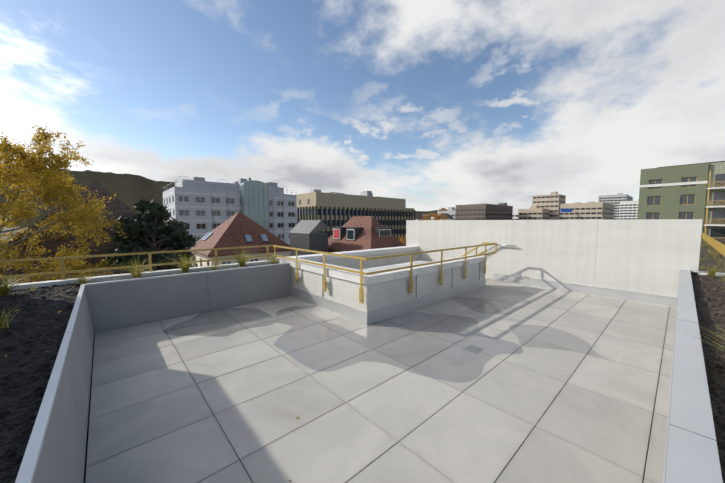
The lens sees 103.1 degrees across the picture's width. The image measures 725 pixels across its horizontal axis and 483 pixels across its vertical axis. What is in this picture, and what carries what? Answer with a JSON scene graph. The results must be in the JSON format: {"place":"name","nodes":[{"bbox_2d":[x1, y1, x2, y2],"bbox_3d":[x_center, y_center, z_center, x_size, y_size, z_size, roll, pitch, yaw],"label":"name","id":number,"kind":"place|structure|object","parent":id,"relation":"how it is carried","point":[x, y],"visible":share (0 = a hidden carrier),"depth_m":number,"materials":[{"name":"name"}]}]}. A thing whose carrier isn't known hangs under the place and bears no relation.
{"place":"outdoors","nodes":[
{"label":"outdoors","id":0,"kind":"place"},
{"bbox_2d":[0,227,27,241],"bbox_3d":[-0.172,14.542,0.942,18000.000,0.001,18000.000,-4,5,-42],"label":"ground","id":1,"kind":"structure","parent":0,"point":[14,232],"depth_m":414.99,"materials":[{"name":"grey"}]},
{"bbox_2d":[0,122,128,284],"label":"birch tree","id":2,"kind":"object","parent":1,"relation":"on","point":[36,182],"depth_m":11.75,"materials":[{"name":"yellow plant"}]},
{"bbox_2d":[3,265,169,283],"bbox_3d":[-16.911,5.655,18.935,7.500,9.380,10.100,-4,5,-42],"label":"house body","id":3,"kind":"object","parent":1,"relation":"on","point":[112,271],"depth_m":14.89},
{"bbox_2d":[163,186,296,264],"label":"apartment building","id":4,"kind":"structure","parent":1,"relation":"on","point":[176,199],"depth_m":66.27,"materials":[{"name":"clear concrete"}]},
{"bbox_2d":[163,176,292,235],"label":"downpipes and railings","id":5,"kind":"object","parent":4,"relation":"on","point":[165,188],"visible":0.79,"depth_m":68.35,"materials":[{"name":"silver metal"}]},
{"bbox_2d":[175,179,283,193],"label":"penthouse storey","id":6,"kind":"object","parent":4,"relation":"on","point":[206,184],"visible":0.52,"depth_m":69.03,"materials":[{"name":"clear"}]},
{"bbox_2d":[163,191,296,242],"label":"grey block floor bands","id":7,"kind":"object","parent":4,"relation":"attached to","point":[224,208],"visible":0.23,"depth_m":66.28,"materials":[{"name":"grey"}]},
{"bbox_2d":[192,251,289,266],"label":"house","id":8,"kind":"structure","parent":1,"relation":"on","point":[222,262],"depth_m":31.30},
{"bbox_2d":[189,211,294,256],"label":"house roof","id":9,"kind":"structure","parent":8,"relation":"on","point":[233,230],"depth_m":31.95,"materials":[{"name":"red tile"}]},
{"bbox_2d":[200,232,268,242],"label":"skylight frames","id":10,"kind":"structure","parent":9,"relation":"attached to","point":[244,237],"depth_m":32.62,"materials":[{"name":"grey metal"}]},
{"bbox_2d":[201,233,267,241],"bbox_3d":[-14.952,-0.513,32.715,2.310,0.870,8.351,-27,27,-81],"label":"skylight glass","id":11,"kind":"object","parent":10,"relation":"in","point":[249,238],"visible":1,"depth_m":32.79,"materials":[{"name":"blue glass"}]},
{"bbox_2d":[239,180,268,229],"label":"grey glass tower","id":12,"kind":"structure","parent":1,"relation":"on","point":[254,198],"depth_m":70.13,"materials":[{"name":"grey"}]},
{"bbox_2d":[241,185,269,231],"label":"grey tower frame","id":13,"kind":"object","parent":12,"relation":"attached to","point":[248,188],"visible":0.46,"depth_m":70.76,"materials":[{"name":"silver metal"}]},
{"bbox_2d":[290,233,327,255],"bbox_3d":[-6.843,5.455,36.994,2.700,13.100,4.700,-4,5,-42],"label":"dark annex","id":14,"kind":"object","parent":1,"relation":"on","point":[316,241],"visible":0.14,"depth_m":35.14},
{"bbox_2d":[289,220,328,233],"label":"dormer roof","id":15,"kind":"structure","parent":14,"relation":"on","point":[306,226],"depth_m":35.32,"materials":[{"name":"grey metal"}]},
{"bbox_2d":[296,192,413,245],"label":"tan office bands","id":16,"kind":"object","parent":1,"relation":"on","point":[328,200],"visible":0.21,"depth_m":99.09,"materials":[{"name":"beige concrete"}]},
{"bbox_2d":[192,177,377,196],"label":"rooftop plant boxes","id":17,"kind":"object","parent":16,"relation":"on","point":[273,184],"visible":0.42,"depth_m":79.14,"materials":[{"name":"silver metal"}]},
{"bbox_2d":[398,236,405,243],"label":"street tree leaves","id":18,"kind":"object","parent":1,"relation":"on","point":[401,239],"depth_m":47.60,"materials":[{"name":"orange plant"}]},
{"bbox_2d":[416,217,453,219],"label":"town houses walls","id":19,"kind":"structure","parent":1,"relation":"on","point":[440,218],"depth_m":200.88,"materials":[{"name":"white paint"}]},
{"bbox_2d":[431,208,447,219],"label":"street tree leaves","id":20,"kind":"object","parent":1,"relation":"on","point":[436,217],"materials":[{"name":"orange plant"}]},
{"bbox_2d":[437,207,455,219],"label":"building","id":21,"kind":"structure","parent":1,"relation":"on","point":[450,210],"depth_m":251.09,"materials":[{"name":"grey"}]},
{"bbox_2d":[455,203,512,219],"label":"brown office","id":22,"kind":"structure","parent":1,"relation":"on","point":[502,206],"depth_m":221.47,"materials":[{"name":"brown"}]},
{"bbox_2d":[456,209,511,219],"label":"windows","id":23,"kind":"structure","parent":22,"relation":"attached to","point":[480,214],"depth_m":222.00,"materials":[{"name":"black glass"}]},
{"bbox_2d":[518,205,549,219],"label":"beige office","id":24,"kind":"structure","parent":1,"relation":"on","point":[532,209],"depth_m":239.57,"materials":[{"name":"concrete"}]},
{"bbox_2d":[519,213,548,218],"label":"windows","id":25,"kind":"structure","parent":24,"relation":"attached to","point":[531,214],"depth_m":239.40,"materials":[{"name":"grey glass"}]},
{"bbox_2d":[559,201,614,219],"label":"beige office","id":26,"kind":"structure","parent":1,"relation":"on","point":[609,212],"depth_m":230.44,"materials":[{"name":"concrete"}]},
{"bbox_2d":[561,209,571,211],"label":"blue sign","id":27,"kind":"object","parent":26,"relation":"attached to","point":[566,210],"visible":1,"depth_m":232.34,"materials":[{"name":"blue"}]},
{"bbox_2d":[560,207,612,218],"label":"windows","id":28,"kind":"structure","parent":26,"relation":"attached to","point":[583,213],"depth_m":229.32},
{"bbox_2d":[599,197,625,219],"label":"window band","id":29,"kind":"object","parent":1,"relation":"on","point":[614,203],"visible":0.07,"depth_m":327.82,"materials":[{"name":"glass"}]},
{"bbox_2d":[598,193,632,217],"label":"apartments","id":30,"kind":"structure","parent":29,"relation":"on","point":[627,198],"depth_m":327.96,"materials":[{"name":"grey concrete"}]},
{"bbox_2d":[620,204,638,219],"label":"window bands","id":31,"kind":"object","parent":1,"relation":"on","point":[629,210],"visible":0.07,"depth_m":314.44,"materials":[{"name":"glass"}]},
{"bbox_2d":[619,199,638,219],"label":"apartments","id":32,"kind":"structure","parent":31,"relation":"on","point":[624,203],"depth_m":314.68,"materials":[{"name":"grey"}]},
{"bbox_2d":[639,181,724,225],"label":"green white block bands","id":33,"kind":"object","parent":1,"relation":"on","point":[682,183],"visible":0.56,"depth_m":54.08,"materials":[{"name":"grey"}]},
{"bbox_2d":[704,171,724,238],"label":"green block balcony rails","id":34,"kind":"object","parent":33,"relation":"attached to","point":[708,200],"visible":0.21,"depth_m":51.69,"materials":[{"name":"brown"}]},
{"bbox_3d":[-0.927,7.903,-1.453,20.300,13.580,14.150,-4,5,-42],"label":"building roof","id":35,"kind":"object","parent":1,"relation":"on","visible":0},
{"bbox_2d":[0,283,80,482],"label":"soil bed","id":36,"kind":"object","parent":35,"relation":"on","point":[32,334],"depth_m":2.01,"materials":[{"name":"brown soil"}]},
{"bbox_2d":[88,263,277,282],"bbox_3d":[-2.953,0.568,5.264,3.190,0.042,0.524,-4,5,-42],"label":"coping","id":37,"kind":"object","parent":35,"relation":"on","point":[177,273],"depth_m":5.11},
{"bbox_2d":[0,242,496,303],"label":"yellow railing","id":38,"kind":"object","parent":35,"relation":"on","point":[62,272],"visible":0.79,"depth_m":5.01,"materials":[{"name":"yellow metal"}]},
{"bbox_2d":[0,260,724,289],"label":"roof kerbs","id":39,"kind":"structure","parent":35,"relation":"on","point":[95,279],"depth_m":4.79,"materials":[{"name":"white concrete"}]},
{"bbox_2d":[84,307,676,482],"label":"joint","id":40,"kind":"object","parent":35,"relation":"on","point":[90,403],"depth_m":2.35,"materials":[{"name":"grey concrete"}]},
{"bbox_2d":[85,279,675,482],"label":"terrace tiles","id":41,"kind":"object","parent":40,"relation":"on","point":[548,385],"visible":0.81,"depth_m":2.64,"materials":[{"name":"grey tile"}]},
{"bbox_2d":[506,281,676,482],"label":"floor drain channel","id":42,"kind":"object","parent":40,"relation":"on","point":[664,472],"visible":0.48,"depth_m":2.39,"materials":[{"name":"grey metal"}]},
{"bbox_2d":[291,250,484,311],"bbox_3d":[0.860,2.362,7.252,4.900,3.820,3.070,-4,5,-42],"label":"concrete stair block","id":43,"kind":"object","parent":35,"relation":"on","point":[381,294],"visible":0.17,"depth_m":5.40,"materials":[{"name":"white concrete"}]},
{"bbox_2d":[277,246,486,284],"bbox_3d":[0.849,0.398,7.104,4.929,0.120,3.130,-4,5,-42],"label":"parapet coping","id":44,"kind":"object","parent":43,"relation":"on","point":[371,278],"visible":0.79,"depth_m":5.57,"materials":[{"name":"white concrete"}]},
{"bbox_2d":[291,278,485,324],"bbox_3d":[0.736,1.024,6.562,3.944,0.206,2.385,-4,5,-42],"label":"base flashing","id":45,"kind":"object","parent":43,"relation":"attached to","point":[369,317],"visible":0.81,"depth_m":5.14,"materials":[{"name":"white metal"}]},
{"bbox_2d":[406,219,701,299],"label":"white wall","id":46,"kind":"structure","parent":35,"relation":"attached to","point":[651,256],"depth_m":6.37,"materials":[{"name":"concrete"}]},
{"bbox_2d":[482,244,515,253],"bbox_3d":[2.938,0.809,8.434,0.092,1.585,2.860,-4,5,-42],"label":"handrail","id":47,"kind":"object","parent":46,"relation":"attached to","point":[499,245],"depth_m":7.58,"materials":[{"name":"silver metal"}]},
{"bbox_2d":[718,453,724,482],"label":"soil","id":48,"kind":"structure","parent":35,"relation":"on","point":[722,460],"depth_m":1.11,"materials":[{"name":"brown soil"}]},
{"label":"gravel","id":49,"kind":"object","parent":35,"relation":"on","visible":0},
{"bbox_2d":[0,249,724,350],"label":"grass tufts","id":50,"kind":"object","parent":49,"relation":"on","point":[135,273],"visible":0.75,"depth_m":4.51,"materials":[{"name":"green plant"}]},
{"bbox_3d":[35.991,6.926,27.791,73.700,11.450,20.150,-4,5,-42],"label":"lower roof","id":51,"kind":"object","parent":1,"relation":"on","visible":0},
{"bbox_2d":[698,238,724,272],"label":"gravel lower roof","id":52,"kind":"structure","parent":51,"relation":"on","point":[709,261],"depth_m":23.85,"materials":[{"name":"grey gravel"}]},
{"bbox_2d":[702,233,724,256],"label":"yellow fence","id":53,"kind":"object","parent":52,"relation":"on","point":[719,246],"visible":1,"depth_m":31.37,"materials":[{"name":"yellow metal"}]},
{"bbox_2d":[0,165,175,226],"bbox_3d":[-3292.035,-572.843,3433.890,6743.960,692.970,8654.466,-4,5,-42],"label":"hill","id":54,"kind":"structure","parent":0,"point":[129,190],"depth_m":1809.82,"materials":[{"name":"green plant"}]},
{"bbox_2d":[0,181,194,274],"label":"house roof","id":55,"kind":"structure","parent":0,"point":[118,207],"depth_m":14.83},
{"bbox_2d":[103,198,197,274],"bbox_3d":[-11.281,5.545,15.962,4.532,15.856,4.522,-4,5,-42],"label":"pine tree","id":56,"kind":"object","parent":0,"point":[134,225],"depth_m":15.00,"materials":[{"name":"green plant"}]},
{"bbox_2d":[163,212,454,224],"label":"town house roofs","id":57,"kind":"structure","parent":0,"point":[418,216],"depth_m":222.99,"materials":[{"name":"brown tile"}]},
{"bbox_2d":[334,230,338,237],"bbox_3d":[-3.441,-1.011,37.964,0.014,1.070,1.200,-4,5,-42],"label":"house blind","id":58,"kind":"object","parent":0,"point":[336,233],"visible":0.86,"depth_m":37.94,"materials":[{"name":"red fabric"}]},
{"bbox_2d":[33,264,676,482],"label":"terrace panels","id":59,"kind":"object","parent":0,"point":[102,308],"visible":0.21,"depth_m":4.20,"materials":[{"name":"grey concrete"}]},
{"bbox_2d":[0,280,720,480],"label":"fallen leaves","id":60,"kind":"object","parent":59,"relation":"on","point":[6,355],"visible":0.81,"depth_m":3.00,"materials":[{"name":"plant"}]},
{"bbox_2d":[15,262,722,482],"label":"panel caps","id":61,"kind":"object","parent":59,"relation":"on","point":[692,457],"visible":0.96,"depth_m":1.37,"materials":[{"name":"white concrete"}]},
{"bbox_2d":[292,223,597,297],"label":"concrete joints","id":62,"kind":"object","parent":59,"relation":"on","point":[452,274],"visible":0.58,"depth_m":5.94,"materials":[{"name":"grey concrete"}]},
{"bbox_2d":[462,344,483,353],"bbox_3d":[1.363,1.325,3.551,0.230,0.004,0.170,-4,5,-42],"label":"drain grate","id":63,"kind":"object","parent":59,"relation":"on","point":[468,347],"visible":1,"depth_m":3.54,"materials":[{"name":"silver metal"}]},
{"bbox_2d":[493,273,676,306],"bbox_3d":[4.675,1.038,6.558,0.032,0.178,3.366,-4,5,-42],"label":"wall base flashing","id":64,"kind":"object","parent":59,"relation":"attached to","point":[648,298],"depth_m":6.21,"materials":[{"name":"grey metal"}]},
{"bbox_2d":[299,209,410,238],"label":"windows","id":65,"kind":"structure","parent":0,"point":[332,213],"depth_m":101.10,"materials":[{"name":"black glass"}]},
{"bbox_2d":[297,199,415,238],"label":"facade fins","id":66,"kind":"object","parent":65,"relation":"attached to","point":[308,201],"visible":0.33,"depth_m":99.92,"materials":[{"name":"black metal"}]},
{"bbox_2d":[0,0,724,211],"label":"sky","id":67,"kind":"structure","parent":0,"point":[432,105],"materials":[{"name":"blue"}]},
{"bbox_2d":[328,216,404,251],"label":"house roof","id":68,"kind":"structure","parent":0,"point":[367,238],"depth_m":35.64,"materials":[{"name":"red tile"}]},
{"bbox_2d":[332,227,392,240],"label":"dormers","id":69,"kind":"object","parent":68,"relation":"on","point":[357,230],"visible":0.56,"depth_m":35.72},
{"bbox_2d":[333,229,390,239],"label":"dormer frames","id":70,"kind":"structure","parent":69,"relation":"attached to","point":[353,229],"depth_m":35.78,"materials":[{"name":"white wood"}]},
{"bbox_2d":[333,229,390,238],"bbox_3d":[-0.501,-0.893,36.269,2.082,1.170,7.767,-12,13,-71],"label":"dormer glass","id":71,"kind":"object","parent":70,"relation":"in","point":[383,233],"visible":0.69,"depth_m":35.68,"materials":[{"name":"black glass"}]},
{"bbox_2d":[420,213,434,219],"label":"street tree leaves","id":72,"kind":"object","parent":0,"point":[426,217],"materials":[{"name":"orange plant"}]},
{"bbox_2d":[413,210,445,214],"bbox_3d":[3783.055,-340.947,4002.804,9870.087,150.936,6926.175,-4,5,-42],"label":"hill","id":73,"kind":"structure","parent":0,"point":[424,212],"depth_m":2739.55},
{"bbox_2d":[532,192,565,219],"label":"beige tower","id":74,"kind":"structure","parent":0,"point":[554,203],"depth_m":245.09,"materials":[{"name":"concrete"}]},
{"bbox_2d":[533,196,564,216],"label":"windows","id":75,"kind":"structure","parent":74,"relation":"attached to","point":[548,202],"depth_m":245.15,"materials":[{"name":"grey glass"}]},
{"bbox_2d":[638,163,708,237],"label":"apartment building","id":76,"kind":"structure","parent":0,"point":[677,202],"depth_m":56.25,"materials":[{"name":"green paint"}]},
{"bbox_2d":[657,161,724,167],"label":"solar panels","id":77,"kind":"object","parent":76,"relation":"on","point":[696,163],"visible":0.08,"depth_m":55.11,"materials":[{"name":"black"}]},
{"bbox_2d":[703,162,724,235],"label":"balconies","id":78,"kind":"structure","parent":76,"relation":"attached to","point":[716,168],"depth_m":53.05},
{"bbox_2d":[710,174,724,238],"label":"green block balcony glazing","id":79,"kind":"structure","parent":78,"relation":"attached to","point":[719,197],"depth_m":52.50,"materials":[{"name":"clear glass"}]},
{"bbox_2d":[691,273,724,454],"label":"soil bed","id":80,"kind":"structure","parent":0,"point":[710,307],"depth_m":2.34,"materials":[{"name":"brown soil"}]},
{"bbox_2d":[699,239,724,268],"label":"roof grass","id":81,"kind":"structure","parent":0,"point":[709,252],"depth_m":26.56,"materials":[{"name":"green plant"}]},
{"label":"grey office glazing","id":82,"kind":"object","parent":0,"visible":0},
{"bbox_2d":[512,212,517,219],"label":"building","id":83,"kind":"structure","parent":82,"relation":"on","point":[514,214],"depth_m":268.22,"materials":[{"name":"grey"}]}
]}

